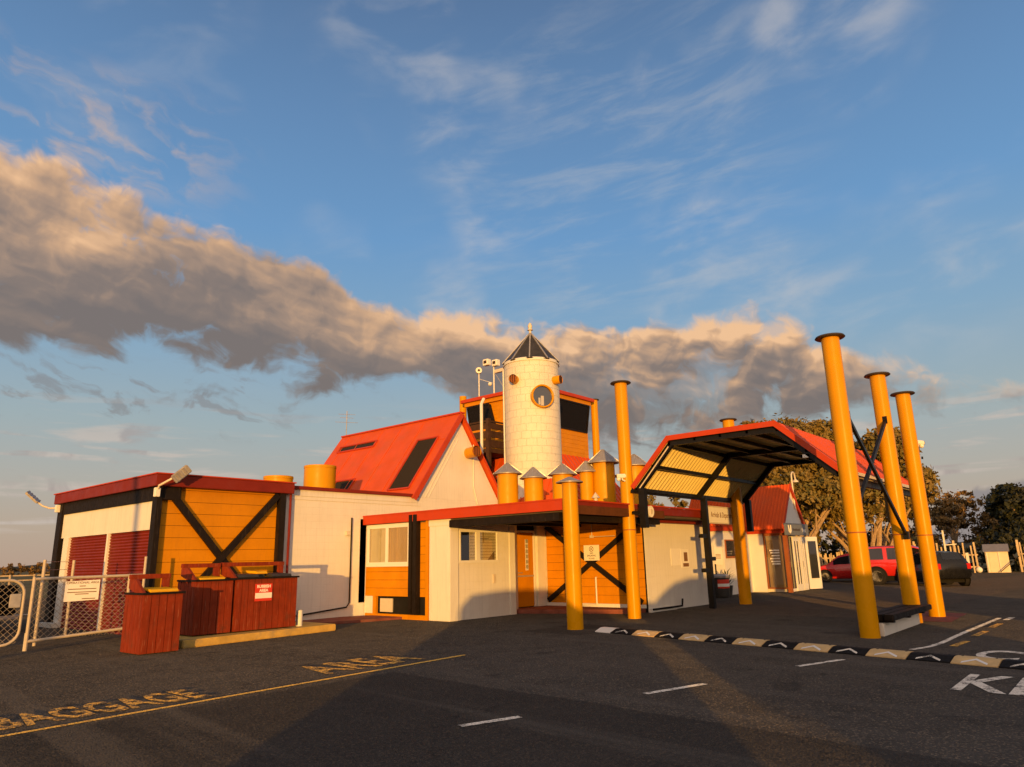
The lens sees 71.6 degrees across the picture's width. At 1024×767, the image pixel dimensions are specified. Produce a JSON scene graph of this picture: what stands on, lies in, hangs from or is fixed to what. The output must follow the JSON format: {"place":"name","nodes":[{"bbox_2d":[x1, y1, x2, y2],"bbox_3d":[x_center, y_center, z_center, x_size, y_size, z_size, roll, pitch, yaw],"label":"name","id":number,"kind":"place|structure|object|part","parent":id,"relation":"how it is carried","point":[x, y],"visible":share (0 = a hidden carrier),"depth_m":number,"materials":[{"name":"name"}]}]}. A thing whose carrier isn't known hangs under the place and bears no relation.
{"place":"outdoors","nodes":[
{"label":"outdoors","id":0,"kind":"place"},
{"bbox_2d":[0,585,37,627],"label":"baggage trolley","id":1,"kind":"object","parent":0,"point":[4,602],"visible":0.57,"depth_m":18.84,"materials":[{"name":"metal"}]},
{"bbox_2d":[0,542,982,571],"bbox_3d":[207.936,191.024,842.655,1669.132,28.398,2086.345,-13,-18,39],"label":"hills","id":2,"kind":"structure","parent":0,"point":[960,544],"depth_m":889.04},
{"bbox_2d":[0,572,1023,766],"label":"car park","id":3,"kind":"structure","parent":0,"point":[532,690],"depth_m":8.56,"materials":[{"name":"asphalt"}]},
{"bbox_2d":[32,560,68,645],"bbox_3d":[-10.600,5.006,16.366,0.069,1.820,1.534,2,-14,-13],"label":"fence post","id":4,"kind":"object","parent":3,"relation":"on","point":[40,599],"visible":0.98,"depth_m":15.67,"materials":[{"name":"metal"}]},
{"bbox_2d":[64,560,75,634],"bbox_3d":[-11.082,5.471,18.200,0.069,1.820,1.534,2,-14,-13],"label":"fence post","id":5,"kind":"object","parent":3,"relation":"on","point":[68,603],"visible":0.69,"depth_m":17.45,"materials":[{"name":"metal"}]},
{"bbox_2d":[23,556,147,650],"bbox_3d":[-9.209,4.734,15.458,2.197,1.850,0.072,11,-19,-42],"label":"chain link fence","id":6,"kind":"object","parent":3,"relation":"on","point":[28,628],"visible":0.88,"depth_m":15.16,"materials":[{"name":"metal"}]},
{"bbox_2d":[0,579,25,650],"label":"chain link gate","id":7,"kind":"structure","parent":6,"relation":"attached to","point":[14,601],"depth_m":14.54,"materials":[{"name":"metal"}]},
{"bbox_2d":[63,580,99,601],"bbox_3d":[-9.302,4.481,15.365,0.660,0.440,0.012,11,-19,-42],"label":"warning sign","id":8,"kind":"object","parent":6,"relation":"attached to","point":[83,590],"visible":1,"depth_m":15.36,"materials":[{"name":"white"}]},
{"bbox_2d":[120,573,185,654],"bbox_3d":[-7.077,4.510,14.010,0.885,1.455,0.820,-13,-18,39],"label":"bin enclosure","id":9,"kind":"object","parent":3,"relation":"on","point":[151,622],"visible":0.97,"depth_m":13.73,"materials":[{"name":"wood"}]},
{"bbox_2d":[144,587,178,592],"bbox_3d":[-7.070,4.246,14.131,0.702,0.364,0.560,-13,-18,39],"label":"wheelie bin","id":10,"kind":"object","parent":9,"relation":"in","point":[157,589],"visible":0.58,"depth_m":14.00,"materials":[{"name":"plastic"}]},
{"bbox_2d":[39,472,296,634],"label":"baggage shed","id":11,"kind":"structure","parent":3,"relation":"on","point":[126,526],"depth_m":18.74,"materials":[{"name":"white paint"}]},
{"bbox_2d":[25,490,60,511],"bbox_3d":[-14.268,3.599,21.669,1.037,0.682,0.327,1,-14,-7],"label":"wall floodlight","id":12,"kind":"object","parent":11,"relation":"attached to","point":[32,496],"depth_m":21.59,"materials":[{"name":"metal"}]},
{"bbox_2d":[60,534,106,630],"bbox_3d":[-11.872,5.527,19.709,2.784,2.531,0.033,-13,-18,39],"label":"roller door","id":13,"kind":"structure","parent":11,"relation":"in","point":[88,552],"depth_m":19.67,"materials":[{"name":"metal"}]},
{"bbox_2d":[100,530,148,634],"bbox_3d":[-9.746,5.041,17.944,2.619,2.531,0.033,-13,-18,39],"label":"roller door","id":14,"kind":"structure","parent":11,"relation":"in","point":[128,550],"depth_m":18.18,"materials":[{"name":"metal"}]},
{"bbox_2d":[153,465,191,496],"bbox_3d":[-8.311,2.372,17.378,0.834,0.778,0.257,1,-14,-11],"label":"wall floodlight","id":15,"kind":"object","parent":11,"relation":"attached to","point":[181,473],"depth_m":17.36,"materials":[{"name":"metal"}]},
{"bbox_2d":[179,622,335,648],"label":"concrete plinth","id":16,"kind":"structure","parent":3,"relation":"on","point":[186,641],"depth_m":15.68,"materials":[{"name":"concrete"}]},
{"bbox_2d":[177,563,235,635],"bbox_3d":[-6.816,4.758,15.766,0.885,1.485,0.920,-13,-18,39],"label":"bin enclosure","id":17,"kind":"object","parent":16,"relation":"on","point":[206,606],"visible":0.91,"depth_m":15.45,"materials":[{"name":"wood"}]},
{"bbox_2d":[196,576,224,579],"bbox_3d":[-6.840,4.493,15.834,0.702,0.374,0.580,-13,-18,39],"label":"wheelie bin","id":18,"kind":"object","parent":17,"relation":"in","point":[206,577],"visible":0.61,"depth_m":15.71,"materials":[{"name":"plastic"}]},
{"bbox_2d":[221,561,299,631],"bbox_3d":[-5.982,4.969,16.713,0.885,1.495,1.640,-13,-18,39],"label":"bin enclosure","id":19,"kind":"object","parent":16,"relation":"on","point":[263,602],"visible":0.94,"depth_m":16.38,"materials":[{"name":"wood"}]},
{"bbox_2d":[235,574,258,577],"bbox_3d":[-6.286,4.621,16.465,0.702,0.404,0.520,-13,-18,39],"label":"wheelie bin","id":20,"kind":"object","parent":19,"relation":"in","point":[245,575],"visible":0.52,"depth_m":16.32,"materials":[{"name":"plastic"}]},
{"bbox_2d":[244,570,266,576],"bbox_3d":[-6.130,4.686,16.888,0.700,0.474,0.290,-13,-18,39],"label":"wheelie bin","id":21,"kind":"object","parent":19,"relation":"in","point":[259,573],"visible":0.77,"depth_m":16.75,"materials":[{"name":"plastic"}]},
{"bbox_2d":[264,572,291,576],"bbox_3d":[-5.732,4.764,17.094,0.702,0.404,0.540,-13,-18,39],"label":"wheelie bin","id":22,"kind":"object","parent":19,"relation":"in","point":[276,574],"visible":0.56,"depth_m":16.97,"materials":[{"name":"plastic"}]},
{"bbox_2d":[296,610,302,625],"bbox_3d":[-5.136,5.665,17.148,0.150,0.365,0.150,-13,-18,39],"label":"drain pipe stub","id":23,"kind":"object","parent":16,"relation":"on","point":[299,615],"visible":1,"depth_m":17.09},
{"bbox_2d":[283,411,497,620],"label":"gabled hall","id":24,"kind":"structure","parent":3,"relation":"on","point":[422,464],"depth_m":24.11,"materials":[{"name":"paint"}]},
{"bbox_2d":[263,475,293,481],"bbox_3d":[-7.293,3.156,22.138,0.904,0.500,0.904,-13,-18,39],"label":"drum chimney","id":25,"kind":"object","parent":24,"relation":"on","point":[286,478],"visible":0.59,"depth_m":21.81,"materials":[{"name":"metal"}]},
{"bbox_2d":[303,464,336,487],"bbox_3d":[-6.313,3.187,23.309,1.044,0.940,1.044,-13,-18,39],"label":"drum chimney","id":26,"kind":"object","parent":24,"relation":"on","point":[320,475],"visible":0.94,"depth_m":22.92,"materials":[{"name":"metal"}]},
{"bbox_2d":[340,414,353,434],"bbox_3d":[-7.139,1.778,30.650,0.968,1.200,0.034,4,-15,-20],"label":"roof antenna","id":27,"kind":"object","parent":24,"relation":"on","point":[346,422],"visible":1,"depth_m":30.68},
{"bbox_2d":[464,446,481,458],"bbox_3d":[-1.447,2.517,26.005,0.400,0.400,0.634,8,-17,-34],"label":"tube light","id":28,"kind":"object","parent":24,"relation":"attached to","point":[472,452],"visible":1,"depth_m":25.85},
{"bbox_2d":[459,396,466,419],"bbox_3d":[-2.345,5.289,34.346,0.360,9.550,0.360,-13,-18,39],"label":"yellow pole","id":29,"kind":"object","parent":3,"relation":"on","point":[462,408],"visible":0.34,"depth_m":35.24,"materials":[{"name":"metal"}]},
{"bbox_2d":[358,498,701,621],"bbox_3d":[1.228,5.701,22.753,7.980,3.020,9.240,-13,-18,39],"label":"entrance porch","id":30,"kind":"object","parent":3,"relation":"on","point":[462,563],"visible":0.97,"depth_m":20.95,"materials":[{"name":"white paint"}]},
{"bbox_2d":[366,523,408,566],"bbox_3d":[-3.722,4.865,21.359,2.000,1.250,0.080,-13,-18,39],"label":"window","id":31,"kind":"structure","parent":30,"relation":"in","point":[387,544],"depth_m":21.35,"materials":[{"name":"white glass"}]},
{"bbox_2d":[458,530,499,563],"bbox_3d":[-0.964,4.741,20.631,0.100,0.920,1.720,-13,-18,39],"label":"window","id":32,"kind":"structure","parent":30,"relation":"in","point":[475,546],"depth_m":20.59,"materials":[{"name":"white glass"}]},
{"bbox_2d":[493,463,521,503],"bbox_3d":[-0.129,3.199,21.869,0.906,1.512,0.906,-13,-18,39],"label":"roof silo","id":33,"kind":"object","parent":30,"relation":"on","point":[506,474],"visible":0.94,"depth_m":21.63,"materials":[{"name":"metal"}]},
{"bbox_2d":[517,533,533,606],"bbox_3d":[0.436,5.948,22.720,0.135,2.280,0.840,-13,-18,39],"label":"door","id":34,"kind":"structure","parent":30,"relation":"in","point":[525,575],"depth_m":22.74,"materials":[{"name":"orange wood"}]},
{"bbox_2d":[502,323,561,498],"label":"round tower","id":35,"kind":"structure","parent":30,"relation":"on","point":[531,420],"depth_m":27.65,"materials":[{"name":"stone"}]},
{"bbox_2d":[509,374,518,383],"bbox_3d":[0.084,-0.165,27.837,0.340,0.340,0.354,-7,-15,20],"label":"tube light","id":36,"kind":"object","parent":35,"relation":"attached to","point":[513,378],"visible":1,"depth_m":27.71,"materials":[{"name":"metal"}]},
{"bbox_2d":[530,384,553,407],"bbox_3d":[1.171,0.503,27.597,0.930,0.930,0.240,3,-15,-18],"label":"window","id":37,"kind":"structure","parent":35,"relation":"in","point":[542,396],"depth_m":27.58,"materials":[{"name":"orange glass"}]},
{"bbox_2d":[552,375,562,384],"bbox_3d":[1.787,-0.140,28.094,0.354,0.340,0.340,-10,-16,30],"label":"tube light","id":38,"kind":"object","parent":35,"relation":"attached to","point":[558,379],"visible":1,"depth_m":28.00,"materials":[{"name":"metal"}]},
{"bbox_2d":[519,467,546,500],"bbox_3d":[0.667,3.252,21.845,0.866,1.361,0.866,-13,-18,39],"label":"roof silo","id":39,"kind":"object","parent":30,"relation":"on","point":[533,478],"visible":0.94,"depth_m":21.62,"materials":[{"name":"metal"}]},
{"bbox_2d":[460,390,620,502],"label":"control tower","id":40,"kind":"structure","parent":30,"relation":"on","point":[485,416],"depth_m":33.06,"materials":[{"name":"orange wood"}]},
{"bbox_2d":[467,403,495,425],"bbox_3d":[-1.449,1.534,33.661,1.710,1.040,0.247,-13,-18,39],"label":"window","id":41,"kind":"structure","parent":40,"relation":"in","point":[473,412],"depth_m":33.74,"materials":[{"name":"black glass"}]},
{"bbox_2d":[476,367,491,395],"bbox_3d":[-1.339,-0.063,34.042,1.049,1.548,0.369,-13,-18,39],"label":"wind instrument","id":42,"kind":"object","parent":40,"relation":"on","point":[478,370],"visible":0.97,"depth_m":34.28,"materials":[{"name":"metal"}]},
{"bbox_2d":[483,359,503,392],"bbox_3d":[-0.782,-0.317,33.644,1.265,1.836,0.877,-3,-14,8],"label":"floodlight mast","id":43,"kind":"object","parent":40,"relation":"on","point":[495,362],"visible":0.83,"depth_m":33.63,"materials":[{"name":"metal"}]},
{"bbox_2d":[500,405,505,449],"bbox_3d":[-0.113,2.022,32.489,1.150,2.200,0.026,-13,-18,39],"label":"door","id":44,"kind":"structure","parent":40,"relation":"in","point":[501,407],"depth_m":32.90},
{"bbox_2d":[560,398,589,433],"bbox_3d":[2.823,1.527,33.444,0.250,1.360,2.710,-13,-18,39],"label":"window","id":45,"kind":"structure","parent":40,"relation":"in","point":[574,416],"depth_m":33.56,"materials":[{"name":"black glass"}]},
{"bbox_2d":[591,399,599,456],"bbox_3d":[4.188,5.272,34.336,0.520,9.290,0.520,-13,-18,39],"label":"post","id":46,"kind":"object","parent":40,"relation":"attached to","point":[595,428],"visible":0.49,"depth_m":34.96,"materials":[{"name":"metal"}]},
{"bbox_2d":[548,463,576,498],"bbox_3d":[1.563,3.183,21.814,0.906,1.442,0.906,-13,-18,39],"label":"roof silo","id":47,"kind":"object","parent":30,"relation":"on","point":[559,472],"visible":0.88,"depth_m":21.61,"materials":[{"name":"metal"}]},
{"bbox_2d":[584,545,599,560],"bbox_3d":[2.490,5.306,22.251,0.580,0.470,0.021,-13,-18,39],"label":"wall sign","id":48,"kind":"object","parent":30,"relation":"attached to","point":[591,552],"visible":1,"depth_m":22.25,"materials":[{"name":"white"}]},
{"bbox_2d":[592,492,599,500],"bbox_3d":[2.483,3.473,21.031,0.260,0.500,0.260,-13,-18,39],"label":"mushroom vent","id":49,"kind":"object","parent":30,"relation":"on","point":[595,496],"visible":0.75,"depth_m":21.00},
{"bbox_2d":[648,506,653,516],"bbox_3d":[3.910,3.633,20.142,0.125,0.320,0.320,-13,-18,39],"label":"alarm bell","id":50,"kind":"object","parent":30,"relation":"attached to","point":[650,511],"visible":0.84,"depth_m":20.08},
{"bbox_2d":[556,477,583,629],"bbox_3d":[1.429,3.974,16.841,0.660,3.520,0.660,-13,-18,39],"label":"yellow pole","id":51,"kind":"object","parent":3,"relation":"on","point":[573,583],"visible":1,"depth_m":16.68,"materials":[{"name":"metal"}]},
{"bbox_2d":[522,519,709,612],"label":"side wing","id":52,"kind":"structure","parent":3,"relation":"on","point":[669,587],"depth_m":22.36,"materials":[{"name":"paint"}]},
{"bbox_2d":[574,461,595,499],"bbox_3d":[2.717,3.812,25.686,0.907,2.031,0.907,-13,-18,39],"label":"roof silo","id":53,"kind":"object","parent":52,"relation":"on","point":[584,470],"visible":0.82,"depth_m":25.53,"materials":[{"name":"metal"}]},
{"bbox_2d":[587,449,618,501],"bbox_3d":[3.335,3.586,25.665,1.205,2.431,1.205,-13,-18,39],"label":"roof silo","id":54,"kind":"object","parent":52,"relation":"on","point":[602,462],"visible":0.84,"depth_m":25.38,"materials":[{"name":"metal"}]},
{"bbox_2d":[631,454,646,503],"bbox_3d":[4.441,3.631,25.491,1.125,2.211,1.125,-13,-18,39],"label":"roof silo","id":55,"kind":"object","parent":52,"relation":"on","point":[638,464],"visible":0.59,"depth_m":25.26,"materials":[{"name":"metal"}]},
{"bbox_2d":[670,549,689,567],"bbox_3d":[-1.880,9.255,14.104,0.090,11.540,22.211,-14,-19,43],"label":"notice","id":56,"kind":"object","parent":52,"relation":"attached to","point":[680,557],"visible":1,"depth_m":22.73,"materials":[{"name":"white"}]},
{"bbox_2d":[610,380,640,618],"bbox_3d":[3.201,3.098,19.726,0.600,6.530,0.600,-13,-18,39],"label":"yellow pole","id":57,"kind":"object","parent":3,"relation":"on","point":[629,524],"visible":1,"depth_m":19.56,"materials":[{"name":"metal"}]},
{"bbox_2d":[615,474,625,481],"bbox_3d":[2.990,2.595,19.550,0.314,0.217,0.119,5,-15,-25],"label":"security camera","id":58,"kind":"object","parent":57,"relation":"attached to","point":[619,477],"visible":1,"depth_m":19.51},
{"bbox_2d":[689,499,753,594],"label":"ticket hall","id":59,"kind":"structure","parent":3,"relation":"on","point":[721,535],"depth_m":29.43,"materials":[{"name":"white paint"}]},
{"bbox_2d":[714,545,722,564],"bbox_3d":[8.474,7.038,29.190,0.320,0.800,0.016,-13,-18,39],"label":"notice","id":60,"kind":"object","parent":59,"relation":"attached to","point":[718,553],"visible":0.87,"depth_m":29.18,"materials":[{"name":"white"}]},
{"bbox_2d":[708,506,732,524],"bbox_3d":[7.032,4.394,23.626,0.090,0.560,2.420,-13,-18,39],"label":"arrivals sign","id":61,"kind":"object","parent":59,"relation":"attached to","point":[719,515],"visible":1,"depth_m":23.37,"materials":[{"name":"white"}]},
{"bbox_2d":[724,540,734,557],"bbox_3d":[9.189,6.900,29.635,0.049,0.750,1.280,-13,-18,39],"label":"window","id":62,"kind":"structure","parent":59,"relation":"in","point":[729,544],"depth_m":29.46,"materials":[{"name":"black glass"}]},
{"bbox_2d":[714,564,729,596],"bbox_3d":[7.971,7.554,27.233,0.740,1.220,0.740,-13,-18,39],"label":"litter bin","id":63,"kind":"object","parent":3,"relation":"on","point":[722,586],"visible":0.77,"depth_m":26.91,"materials":[{"name":"plastic"}]},
{"bbox_2d":[719,418,751,604],"bbox_3d":[7.634,4.243,24.131,0.600,6.230,0.600,-13,-18,39],"label":"yellow pole","id":64,"kind":"object","parent":3,"relation":"on","point":[741,560],"visible":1,"depth_m":23.70,"materials":[{"name":"metal"}]},
{"bbox_2d":[631,420,910,608],"bbox_3d":[7.846,4.037,20.230,5.760,4.745,7.600,-13,-18,39],"label":"drop off canopy","id":65,"kind":"object","parent":3,"relation":"on","point":[722,465],"visible":0.81,"depth_m":20.63,"materials":[{"name":"red metal"}]},
{"bbox_2d":[746,483,822,592],"bbox_3d":[11.721,6.834,31.617,2.518,4.620,3.286,-13,-18,39],"label":"kiosk","id":66,"kind":"object","parent":3,"relation":"on","point":[778,557],"visible":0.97,"depth_m":30.75,"materials":[{"name":"white paint"}]},
{"bbox_2d":[763,533,787,588],"bbox_3d":[11.253,7.568,30.293,0.840,2.300,0.150,-13,-18,39],"label":"door","id":67,"kind":"structure","parent":66,"relation":"in","point":[774,542],"depth_m":30.33,"materials":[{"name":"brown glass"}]},
{"bbox_2d":[790,471,797,508],"bbox_3d":[12.716,4.792,31.897,0.260,1.675,0.625,-13,-18,39],"label":"swan neck lamp","id":68,"kind":"object","parent":66,"relation":"attached to","point":[795,480],"visible":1,"depth_m":31.80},
{"bbox_2d":[791,536,804,590],"bbox_3d":[12.384,7.776,30.716,0.090,2.270,0.740,-13,-18,39],"label":"door","id":69,"kind":"structure","parent":66,"relation":"in","point":[795,539],"depth_m":30.68,"materials":[{"name":"white wood"}]},
{"bbox_2d":[799,536,808,589],"bbox_3d":[12.835,7.888,31.213,0.090,2.270,0.500,-13,-18,39],"label":"door","id":70,"kind":"structure","parent":66,"relation":"in","point":[801,541],"depth_m":31.17,"materials":[{"name":"white wood"}]},
{"bbox_2d":[804,537,822,588],"bbox_3d":[13.418,7.964,31.593,0.762,2.240,0.071,6,-15,-26],"label":"open door","id":71,"kind":"structure","parent":66,"relation":"in","point":[811,546],"depth_m":31.55,"materials":[{"name":"white wood"}]},
{"bbox_2d":[739,412,870,555],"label":"spreading tree","id":72,"kind":"object","parent":3,"relation":"on","point":[815,487],"visible":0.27,"depth_m":45.03,"materials":[{"name":"green plant"}]},
{"bbox_2d":[595,627,1023,669],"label":"speed hump","id":73,"kind":"object","parent":3,"relation":"on","point":[952,659],"visible":1,"depth_m":11.65,"materials":[{"name":"rubber"}]},
{"bbox_2d":[806,548,846,571],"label":"picket fence","id":74,"kind":"object","parent":3,"relation":"on","point":[830,558],"visible":0.11,"depth_m":48.70,"materials":[{"name":"wood"}]},
{"bbox_2d":[820,553,851,582],"bbox_3d":[18.633,10.150,39.124,4.060,1.542,1.750,-8,-15,24],"label":"parked car","id":75,"kind":"object","parent":3,"relation":"on","point":[838,567],"visible":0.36,"depth_m":38.68,"materials":[{"name":"red metal"}]},
{"bbox_3d":[18.194,9.612,38.664,1.340,0.480,0.243,-8,-15,24],"label":"window","id":76,"kind":"part","parent":75,"relation":"part of","materials":[{"name":"black glass"}]},
{"bbox_2d":[815,332,880,638],"bbox_3d":[6.778,1.911,14.283,0.600,6.060,0.600,-13,-18,39],"label":"yellow pole","id":77,"kind":"object","parent":3,"relation":"on","point":[863,586],"visible":1,"depth_m":14.11,"materials":[{"name":"metal"}]},
{"bbox_2d":[850,416,909,538],"bbox_3d":[8.018,2.080,15.539,0.104,2.580,3.334,-13,-18,40],"label":"pole brace","id":78,"kind":"object","parent":77,"relation":"attached to","point":[906,534],"visible":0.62,"depth_m":15.57,"materials":[{"name":"black metal"}]},
{"bbox_2d":[803,426,942,552],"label":"spreading tree","id":79,"kind":"object","parent":3,"relation":"on","point":[875,505],"visible":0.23,"depth_m":46.93,"materials":[{"name":"green plant"}]},
{"bbox_2d":[864,372,922,622],"bbox_3d":[9.108,2.594,16.902,0.600,5.890,0.600,-13,-18,39],"label":"yellow pole","id":80,"kind":"object","parent":3,"relation":"on","point":[902,545],"visible":0.86,"depth_m":16.79,"materials":[{"name":"metal"}]},
{"bbox_2d":[860,416,887,498],"bbox_3d":[7.978,1.781,15.764,0.105,2.550,3.356,-14,-19,41],"label":"pole brace","id":81,"kind":"object","parent":80,"relation":"attached to","point":[874,454],"visible":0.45,"depth_m":16.04,"materials":[{"name":"black metal"}]},
{"bbox_2d":[877,604,931,636],"bbox_3d":[8.213,4.978,15.025,0.580,0.400,3.400,-13,-18,39],"label":"bench","id":82,"kind":"object","parent":3,"relation":"on","point":[895,619],"visible":0.81,"depth_m":14.60,"materials":[{"name":"white paint"}]},
{"bbox_2d":[868,545,953,584],"bbox_3d":[19.455,8.921,34.914,4.748,1.896,1.880,-8,-16,27],"label":"pickup truck","id":83,"kind":"object","parent":3,"relation":"on","point":[883,563],"visible":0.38,"depth_m":34.61,"materials":[{"name":"red metal"}]},
{"bbox_3d":[17.699,8.418,35.026,1.040,0.549,0.133,-8,-16,27],"label":"window","id":84,"kind":"part","parent":83,"relation":"part of","materials":[{"name":"grey glass"}]},
{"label":"window","id":85,"kind":"part","parent":83,"relation":"part of","materials":[{"name":"grey glass"}]},
{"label":"window","id":86,"kind":"part","parent":83,"relation":"part of","materials":[{"name":"black glass"}]},
{"bbox_2d":[896,551,971,585],"bbox_3d":[19.349,8.556,32.811,1.650,1.578,3.570,-1,-14,-1],"label":"parked car","id":87,"kind":"object","parent":3,"relation":"on","point":[954,567],"visible":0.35,"depth_m":31.23,"materials":[{"name":"black metal"}]},
{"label":"window","id":88,"kind":"part","parent":87,"relation":"part of","materials":[{"name":"black glass"}]},
{"bbox_2d":[912,540,979,572],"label":"picket fence","id":89,"kind":"object","parent":3,"relation":"on","point":[954,550],"visible":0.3,"depth_m":49.17,"materials":[{"name":"wood"}]},
{"bbox_2d":[941,530,956,550],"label":"marker post","id":90,"kind":"object","parent":3,"relation":"on","point":[944,541],"visible":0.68,"depth_m":49.35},
{"bbox_2d":[965,553,982,572],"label":"marker post","id":91,"kind":"object","parent":3,"relation":"on","point":[979,569],"visible":0.53,"depth_m":48.67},
{"bbox_2d":[982,544,1018,572],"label":"garden shed","id":92,"kind":"structure","parent":3,"relation":"on","point":[997,558],"depth_m":48.57,"materials":[{"name":"wood"}]},
{"bbox_2d":[988,553,999,571],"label":"door","id":93,"kind":"structure","parent":92,"relation":"in","point":[993,558],"depth_m":48.57,"materials":[{"name":"wood"}]},
{"bbox_2d":[0,550,1023,598],"bbox_3d":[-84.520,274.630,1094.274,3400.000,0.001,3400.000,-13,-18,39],"label":"ground","id":94,"kind":"structure","parent":0,"point":[28,585],"depth_m":84.75,"materials":[{"name":"green plant"}]},
{"bbox_2d":[0,574,49,584],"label":"field fence","id":95,"kind":"object","parent":94,"relation":"on","point":[33,575],"visible":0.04,"depth_m":75.09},
{"bbox_2d":[0,562,49,575],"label":"shelter belt","id":96,"kind":"object","parent":94,"relation":"on","point":[11,569],"visible":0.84,"depth_m":208.61,"materials":[{"name":"green plant"}]},
{"bbox_2d":[647,495,688,509],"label":"bushy tree","id":97,"kind":"object","parent":94,"relation":"on","point":[675,502],"visible":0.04,"depth_m":58.74,"materials":[{"name":"green plant"}]},
{"bbox_2d":[778,472,845,548],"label":"spreading tree","id":98,"kind":"object","parent":94,"relation":"on","point":[831,538],"visible":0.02,"depth_m":50.50,"materials":[{"name":"green plant"}]},
{"bbox_2d":[807,524,940,572],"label":"hedge","id":99,"kind":"object","parent":94,"relation":"on","point":[833,547],"visible":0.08,"depth_m":51.42,"materials":[{"name":"green plant"}]},
{"bbox_2d":[907,490,1007,550],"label":"bushy tree","id":100,"kind":"object","parent":94,"relation":"on","point":[944,519],"visible":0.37,"depth_m":66.89,"materials":[{"name":"green plant"}]},
{"bbox_2d":[934,517,1023,571],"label":"hedge","id":101,"kind":"object","parent":94,"relation":"on","point":[1001,538],"visible":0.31,"depth_m":50.64,"materials":[{"name":"green plant"}]},
{"bbox_2d":[982,519,1016,557],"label":"dark tree","id":102,"kind":"object","parent":94,"relation":"on","point":[986,526],"visible":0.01,"depth_m":65.72,"materials":[{"name":"green plant"}]},
{"bbox_2d":[980,482,1023,558],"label":"dark tree","id":103,"kind":"object","parent":94,"relation":"on","point":[1010,502],"visible":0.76,"depth_m":55.76,"materials":[{"name":"green plant"}]},
{"bbox_2d":[1015,540,1023,571],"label":"picket fence","id":104,"kind":"object","parent":94,"relation":"on","point":[1019,555],"visible":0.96,"depth_m":48.62,"materials":[{"name":"wood"}]},
{"bbox_2d":[0,0,1023,567],"label":"sky","id":105,"kind":"structure","parent":0,"point":[231,231],"materials":[{"name":"blue"}]},
{"bbox_2d":[295,605,966,623],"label":"path","id":106,"kind":"structure","parent":0,"point":[550,609],"depth_m":20.55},
{"bbox_2d":[890,391,945,616],"bbox_3d":[10.415,2.980,18.164,0.600,5.690,0.600,-13,-18,39],"label":"yellow pole","id":107,"kind":"object","parent":106,"relation":"on","point":[927,553],"visible":0.99,"depth_m":18.01,"materials":[{"name":"metal"}]},
{"bbox_2d":[918,440,924,447],"bbox_3d":[10.738,1.606,18.721,0.314,0.217,0.120,3,-15,-17],"label":"security camera","id":108,"kind":"object","parent":107,"relation":"attached to","point":[921,444],"visible":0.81,"depth_m":18.69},
{"bbox_2d":[721,570,734,596],"bbox_3d":[8.470,7.775,27.825,1.320,1.114,1.547,-13,-18,39],"label":"potted plant","id":109,"kind":"object","parent":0,"point":[731,590],"visible":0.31,"depth_m":27.69,"materials":[{"name":"green plant"}]},
{"bbox_2d":[698,575,1023,617],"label":"footpath","id":110,"kind":"structure","parent":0,"point":[837,604],"depth_m":23.99,"materials":[{"name":"concrete"}]}
]}

